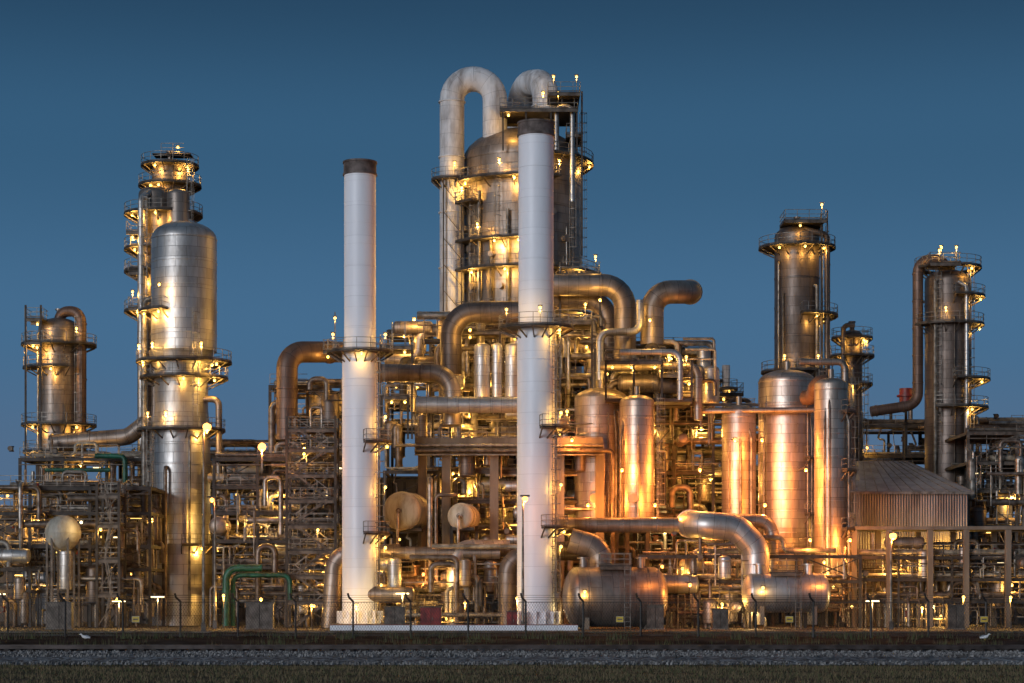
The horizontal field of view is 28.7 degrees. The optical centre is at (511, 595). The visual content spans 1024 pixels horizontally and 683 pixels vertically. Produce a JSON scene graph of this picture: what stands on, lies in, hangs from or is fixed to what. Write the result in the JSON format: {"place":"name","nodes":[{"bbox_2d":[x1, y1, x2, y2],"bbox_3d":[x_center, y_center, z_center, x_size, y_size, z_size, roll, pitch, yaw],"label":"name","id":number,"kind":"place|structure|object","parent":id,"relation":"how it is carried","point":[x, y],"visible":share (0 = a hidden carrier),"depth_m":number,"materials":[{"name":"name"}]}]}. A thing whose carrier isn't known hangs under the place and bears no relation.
{"place":"outdoors","nodes":[
{"label":"outdoors","id":0,"kind":"place"},
{"bbox_2d":[0,518,324,621],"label":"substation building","id":1,"kind":"structure","parent":0,"point":[11,577],"depth_m":250.00,"materials":[{"name":"metal"}]},
{"bbox_2d":[333,477,619,620],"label":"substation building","id":2,"kind":"structure","parent":0,"point":[403,484],"depth_m":246.00,"materials":[{"name":"metal"}]},
{"bbox_2d":[0,631,1023,649],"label":"dirt embankment","id":3,"kind":"structure","parent":0,"point":[643,639],"depth_m":140.10,"materials":[{"name":"brown soil"}]},
{"bbox_2d":[78,634,89,638],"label":"seagull","id":4,"kind":"object","parent":3,"relation":"on","point":[85,636],"visible":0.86,"depth_m":127.95,"materials":[{"name":"white"}]},
{"bbox_2d":[0,593,1023,637],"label":"chain link fence","id":5,"kind":"object","parent":3,"relation":"on","point":[180,625],"visible":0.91,"depth_m":145.99,"materials":[{"name":"grey metal"}]},
{"bbox_2d":[132,616,139,621],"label":"warning sign","id":6,"kind":"object","parent":5,"relation":"attached to","point":[135,618],"visible":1,"depth_m":145.84,"materials":[{"name":"yellow metal"}]},
{"bbox_2d":[616,616,623,621],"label":"warning sign","id":7,"kind":"object","parent":5,"relation":"attached to","point":[619,618],"visible":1,"depth_m":145.84,"materials":[{"name":"yellow metal"}]},
{"bbox_2d":[786,616,792,621],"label":"warning sign","id":8,"kind":"object","parent":5,"relation":"attached to","point":[789,618],"visible":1,"depth_m":145.84,"materials":[{"name":"yellow metal"}]},
{"bbox_2d":[980,616,987,621],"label":"warning sign","id":9,"kind":"object","parent":5,"relation":"attached to","point":[983,618],"visible":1,"depth_m":145.84,"materials":[{"name":"yellow metal"}]},
{"bbox_2d":[0,628,1023,649],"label":"weeds","id":10,"kind":"object","parent":3,"relation":"on","point":[346,636],"visible":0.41,"depth_m":143.75,"materials":[{"name":"brown"}]},
{"bbox_2d":[980,634,991,638],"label":"seagull","id":11,"kind":"object","parent":3,"relation":"on","point":[984,636],"visible":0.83,"depth_m":127.95,"materials":[{"name":"white"}]},
{"bbox_2d":[0,659,1023,682],"bbox_3d":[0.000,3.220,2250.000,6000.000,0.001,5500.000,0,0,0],"label":"ground","id":12,"kind":"structure","parent":0,"point":[540,675],"depth_m":82.04,"materials":[{"name":"green"}]},
{"bbox_2d":[0,645,1023,664],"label":"railway track","id":13,"kind":"structure","parent":12,"relation":"on","point":[593,658],"depth_m":102.77,"materials":[{"name":"metal"}]},
{"bbox_2d":[0,649,1023,664],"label":"gravel stones","id":14,"kind":"object","parent":12,"relation":"on","point":[493,653],"visible":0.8,"depth_m":97.02,"materials":[{"name":"grey gravel"}]},
{"bbox_2d":[0,620,1023,630],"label":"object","id":15,"kind":"structure","parent":0,"point":[787,626],"depth_m":197.17,"materials":[{"name":"concrete"}]},
{"bbox_2d":[44,603,75,628],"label":"equipment cabinet","id":16,"kind":"object","parent":15,"relation":"on","point":[61,618],"visible":0.8,"depth_m":191.50,"materials":[{"name":"metal"}]},
{"bbox_2d":[44,515,83,627],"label":"spherical tank","id":17,"kind":"object","parent":15,"relation":"on","point":[62,532],"visible":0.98,"depth_m":198.91,"materials":[{"name":"metal"}]},
{"bbox_2d":[7,439,149,624],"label":"pipe rack","id":18,"kind":"object","parent":15,"relation":"on","point":[52,458],"visible":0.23,"depth_m":220.01,"materials":[{"name":"metal"}]},
{"bbox_2d":[0,468,164,627],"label":"pipe rack","id":19,"kind":"object","parent":15,"relation":"on","point":[107,504],"visible":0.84,"depth_m":205.88,"materials":[{"name":"metal"}]},
{"bbox_2d":[21,305,152,623],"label":"distillation column","id":20,"kind":"structure","parent":15,"relation":"on","point":[59,346],"depth_m":229.79,"materials":[{"name":"metal"}]},
{"bbox_2d":[124,143,202,623],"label":"fractionating column","id":21,"kind":"structure","parent":15,"relation":"on","point":[167,190],"depth_m":232.13,"materials":[{"name":"metal"}]},
{"bbox_2d":[136,221,231,625],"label":"silver column","id":22,"kind":"structure","parent":15,"relation":"on","point":[180,315],"depth_m":215.10,"materials":[{"name":"metal"}]},
{"bbox_2d":[201,422,211,630],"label":"street lamp","id":23,"kind":"object","parent":15,"relation":"on","point":[206,426],"visible":0.92,"depth_m":179.90,"materials":[{"name":"metal"}]},
{"bbox_2d":[118,439,299,622],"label":"pipe rack","id":24,"kind":"object","parent":15,"relation":"on","point":[234,443],"visible":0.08,"depth_m":228.63,"materials":[{"name":"metal"}]},
{"bbox_2d":[207,496,216,628],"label":"street lamp","id":25,"kind":"object","parent":15,"relation":"on","point":[212,498],"visible":0.97,"depth_m":195.90,"materials":[{"name":"metal"}]},
{"bbox_2d":[222,564,292,625],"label":"green pipe","id":26,"kind":"object","parent":15,"relation":"on","point":[230,571],"visible":0.96,"depth_m":202.98,"materials":[{"name":"green metal"}]},
{"bbox_2d":[244,603,275,628],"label":"equipment cabinet","id":27,"kind":"object","parent":15,"relation":"on","point":[261,618],"visible":0.8,"depth_m":191.50,"materials":[{"name":"metal"}]},
{"bbox_2d":[209,440,341,626],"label":"pipe rack","id":28,"kind":"object","parent":15,"relation":"on","point":[256,515],"visible":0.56,"depth_m":209.88,"materials":[{"name":"metal"}]},
{"bbox_2d":[207,273,702,482],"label":"overhead vapour pipes","id":29,"kind":"object","parent":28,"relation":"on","point":[626,317],"visible":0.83,"depth_m":211.73,"materials":[{"name":"silver metal"}]},
{"bbox_2d":[256,312,342,626],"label":"steel process tower","id":30,"kind":"structure","parent":15,"relation":"on","point":[319,422],"depth_m":207.87,"materials":[{"name":"grey metal"}]},
{"bbox_2d":[326,158,392,624],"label":"chimney stack","id":31,"kind":"object","parent":15,"relation":"on","point":[364,536],"visible":0.99,"depth_m":198.53,"materials":[{"name":"metal"}]},
{"bbox_2d":[383,606,406,624],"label":"equipment cabinet","id":32,"kind":"object","parent":15,"relation":"on","point":[398,617],"visible":0.66,"depth_m":191.50,"materials":[{"name":"metal"}]},
{"bbox_2d":[380,561,426,624],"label":"pipes","id":33,"kind":"object","parent":15,"relation":"on","point":[413,575],"visible":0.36,"depth_m":205.02,"materials":[{"name":"metal"}]},
{"bbox_2d":[383,491,426,574],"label":"horizontal drum","id":34,"kind":"object","parent":15,"relation":"on","point":[405,511],"visible":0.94,"depth_m":204.44,"materials":[{"name":"metal"}]},
{"bbox_2d":[420,606,442,624],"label":"equipment cabinet","id":35,"kind":"object","parent":15,"relation":"on","point":[431,613],"visible":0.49,"depth_m":191.50,"materials":[{"name":"metal"}]},
{"bbox_2d":[330,625,577,630],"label":"concrete barrier","id":36,"kind":"object","parent":15,"relation":"on","point":[461,627],"visible":0.73,"depth_m":183.82,"materials":[{"name":"grey concrete"}]},
{"bbox_2d":[448,503,479,624],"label":"horizontal drum","id":37,"kind":"object","parent":15,"relation":"on","point":[463,517],"visible":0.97,"depth_m":204.85,"materials":[{"name":"metal"}]},
{"bbox_2d":[368,544,564,624],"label":"pipe rack","id":38,"kind":"object","parent":15,"relation":"on","point":[468,581],"visible":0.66,"depth_m":199.91,"materials":[{"name":"metal"}]},
{"bbox_2d":[380,254,603,624],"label":"process frame","id":39,"kind":"object","parent":15,"relation":"on","point":[404,398],"visible":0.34,"depth_m":218.11,"materials":[{"name":"metal"}]},
{"bbox_2d":[431,66,597,504],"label":"distillation column","id":40,"kind":"structure","parent":39,"relation":"on","point":[476,184],"depth_m":229.12,"materials":[{"name":"metal"}]},
{"bbox_2d":[383,408,615,624],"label":"concrete process deck","id":41,"kind":"structure","parent":15,"relation":"on","point":[482,455],"depth_m":209.47,"materials":[{"name":"concrete"}]},
{"bbox_2d":[0,592,1012,628],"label":"ground work lights","id":42,"kind":"object","parent":15,"relation":"on","point":[402,593],"visible":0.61,"depth_m":195.96,"materials":[{"name":"metal"}]},
{"bbox_2d":[507,611,516,624],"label":"equipment cabinet","id":43,"kind":"object","parent":15,"relation":"on","point":[510,617],"visible":0.44,"depth_m":191.50,"materials":[{"name":"metal"}]},
{"bbox_2d":[520,495,529,624],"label":"street lamp","id":44,"kind":"object","parent":15,"relation":"on","point":[524,498],"visible":0.88,"depth_m":187.90,"materials":[{"name":"metal"}]},
{"bbox_2d":[498,118,573,628],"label":"chimney stack","id":45,"kind":"object","parent":15,"relation":"on","point":[537,330],"visible":0.97,"depth_m":194.41,"materials":[{"name":"metal"}]},
{"bbox_2d":[554,592,559,601],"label":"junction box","id":46,"kind":"object","parent":45,"relation":"attached to","point":[558,594],"visible":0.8,"depth_m":195.55,"materials":[{"name":"grey metal"}]},
{"bbox_2d":[320,477,779,627],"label":"cooling water pipes","id":47,"kind":"object","parent":15,"relation":"on","point":[742,533],"visible":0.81,"depth_m":200.30,"materials":[{"name":"silver metal"}]},
{"bbox_2d":[574,379,631,562],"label":"heat clad vessel","id":48,"kind":"object","parent":15,"relation":"on","point":[595,409],"visible":0.45,"depth_m":209.42,"materials":[{"name":"metal"}]},
{"bbox_2d":[562,553,667,629],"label":"horizontal pressure vessel","id":49,"kind":"object","parent":15,"relation":"on","point":[583,579],"visible":0.84,"depth_m":191.66,"materials":[{"name":"metal"}]},
{"bbox_2d":[619,386,664,566],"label":"heat clad vessel","id":50,"kind":"object","parent":15,"relation":"on","point":[636,452],"visible":0.79,"depth_m":206.47,"materials":[{"name":"metal"}]},
{"bbox_2d":[645,604,664,628],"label":"equipment cabinet","id":51,"kind":"object","parent":15,"relation":"on","point":[655,622],"visible":0.83,"depth_m":191.50,"materials":[{"name":"metal"}]},
{"bbox_2d":[651,408,695,572],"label":"rack","id":52,"kind":"object","parent":15,"relation":"on","point":[669,448],"visible":0.06,"depth_m":223.73,"materials":[{"name":"metal"}]},
{"bbox_2d":[593,337,759,625],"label":"exchanger structure","id":53,"kind":"object","parent":15,"relation":"on","point":[661,383],"visible":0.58,"depth_m":214.75,"materials":[{"name":"metal"}]},
{"bbox_2d":[620,473,766,621],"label":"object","id":54,"kind":"structure","parent":15,"relation":"on","point":[709,510],"depth_m":248.00,"materials":[{"name":"metal"}]},
{"bbox_2d":[564,397,853,625],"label":"pipe rack","id":55,"kind":"object","parent":15,"relation":"on","point":[680,439],"visible":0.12,"depth_m":221.10,"materials":[{"name":"metal"}]},
{"bbox_2d":[704,371,722,464],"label":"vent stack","id":56,"kind":"object","parent":15,"relation":"on","point":[721,381],"visible":0.06,"depth_m":254.20,"materials":[{"name":"metal"}]},
{"bbox_2d":[710,608,729,628],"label":"equipment cabinet","id":57,"kind":"object","parent":15,"relation":"on","point":[724,618],"visible":0.9,"depth_m":191.50,"materials":[{"name":"metal"}]},
{"bbox_2d":[719,365,737,402],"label":"vent stack","id":58,"kind":"object","parent":15,"relation":"on","point":[726,375],"visible":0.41,"depth_m":254.51,"materials":[{"name":"metal"}]},
{"bbox_2d":[721,396,766,625],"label":"heat clad vessel","id":59,"kind":"object","parent":15,"relation":"on","point":[738,461],"visible":0.56,"depth_m":210.40,"materials":[{"name":"metal"}]},
{"bbox_2d":[702,358,852,413],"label":"vessel crossover pipe","id":60,"kind":"object","parent":59,"relation":"attached to","point":[807,397],"visible":0.73,"depth_m":210.07,"materials":[{"name":"silver metal"}]},
{"bbox_2d":[635,532,861,627],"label":"pipe rack","id":61,"kind":"object","parent":15,"relation":"on","point":[695,568],"visible":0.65,"depth_m":199.91,"materials":[{"name":"metal"}]},
{"bbox_2d":[570,437,852,586],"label":"sodium floodlights","id":62,"kind":"object","parent":61,"relation":"on","point":[764,505],"visible":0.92,"depth_m":203.98,"materials":[{"name":"metal"}]},
{"bbox_2d":[742,560,830,628],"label":"horizontal heat exchanger","id":63,"kind":"object","parent":15,"relation":"on","point":[758,583],"visible":0.91,"depth_m":193.50,"materials":[{"name":"metal"}]},
{"bbox_2d":[758,361,825,625],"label":"heat clad vessel","id":64,"kind":"object","parent":15,"relation":"on","point":[790,489],"visible":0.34,"depth_m":211.22,"materials":[{"name":"metal"}]},
{"bbox_2d":[758,202,837,622],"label":"stripper column","id":65,"kind":"structure","parent":15,"relation":"on","point":[798,248],"depth_m":235.63,"materials":[{"name":"metal"}]},
{"bbox_2d":[814,369,858,626],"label":"heat clad vessel","id":66,"kind":"object","parent":15,"relation":"on","point":[833,476],"visible":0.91,"depth_m":203.53,"materials":[{"name":"metal"}]},
{"bbox_2d":[830,321,874,461],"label":"narrow column","id":67,"kind":"structure","parent":15,"relation":"on","point":[852,355],"depth_m":243.83,"materials":[{"name":"metal"}]},
{"bbox_2d":[888,532,897,629],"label":"street lamp","id":68,"kind":"object","parent":15,"relation":"on","point":[892,535],"visible":0.98,"depth_m":189.89,"materials":[{"name":"metal"}]},
{"bbox_2d":[817,460,973,625],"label":"warehouse","id":69,"kind":"structure","parent":15,"relation":"on","point":[899,493],"depth_m":214.00,"materials":[{"name":"metal"}]},
{"bbox_2d":[834,526,1023,626],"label":"canopy rack","id":70,"kind":"object","parent":15,"relation":"on","point":[924,573],"visible":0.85,"depth_m":204.53,"materials":[{"name":"metal"}]},
{"bbox_2d":[870,245,990,620],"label":"reactor column","id":71,"kind":"structure","parent":15,"relation":"on","point":[949,323],"depth_m":233.53,"materials":[{"name":"metal"}]},
{"bbox_2d":[897,388,912,455],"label":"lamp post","id":72,"kind":"object","parent":71,"relation":"on","point":[905,394],"visible":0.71,"depth_m":239.52,"materials":[{"name":"metal"}]},
{"bbox_2d":[865,410,1023,618],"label":"pipe rack","id":73,"kind":"object","parent":15,"relation":"on","point":[890,425],"visible":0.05,"depth_m":246.59,"materials":[{"name":"metal"}]},
{"bbox_2d":[944,604,965,628],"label":"equipment cabinet","id":74,"kind":"object","parent":15,"relation":"on","point":[962,617],"visible":0.73,"depth_m":191.50,"materials":[{"name":"metal"}]},
{"bbox_2d":[945,421,1023,624],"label":"pipe rack","id":75,"kind":"object","parent":15,"relation":"on","point":[997,470],"visible":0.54,"depth_m":221.88,"materials":[{"name":"metal"}]},
{"bbox_2d":[0,631,1023,635],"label":"service road","id":76,"kind":"structure","parent":0,"point":[482,632],"depth_m":161.00,"materials":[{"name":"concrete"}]},
{"bbox_2d":[0,0,1023,517],"label":"sky","id":77,"kind":"structure","parent":0,"point":[707,121],"materials":[{"name":"blue"}]},
{"bbox_2d":[972,532,1023,619],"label":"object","id":78,"kind":"structure","parent":0,"point":[980,609],"depth_m":268.00,"materials":[{"name":"metal"}]}
]}

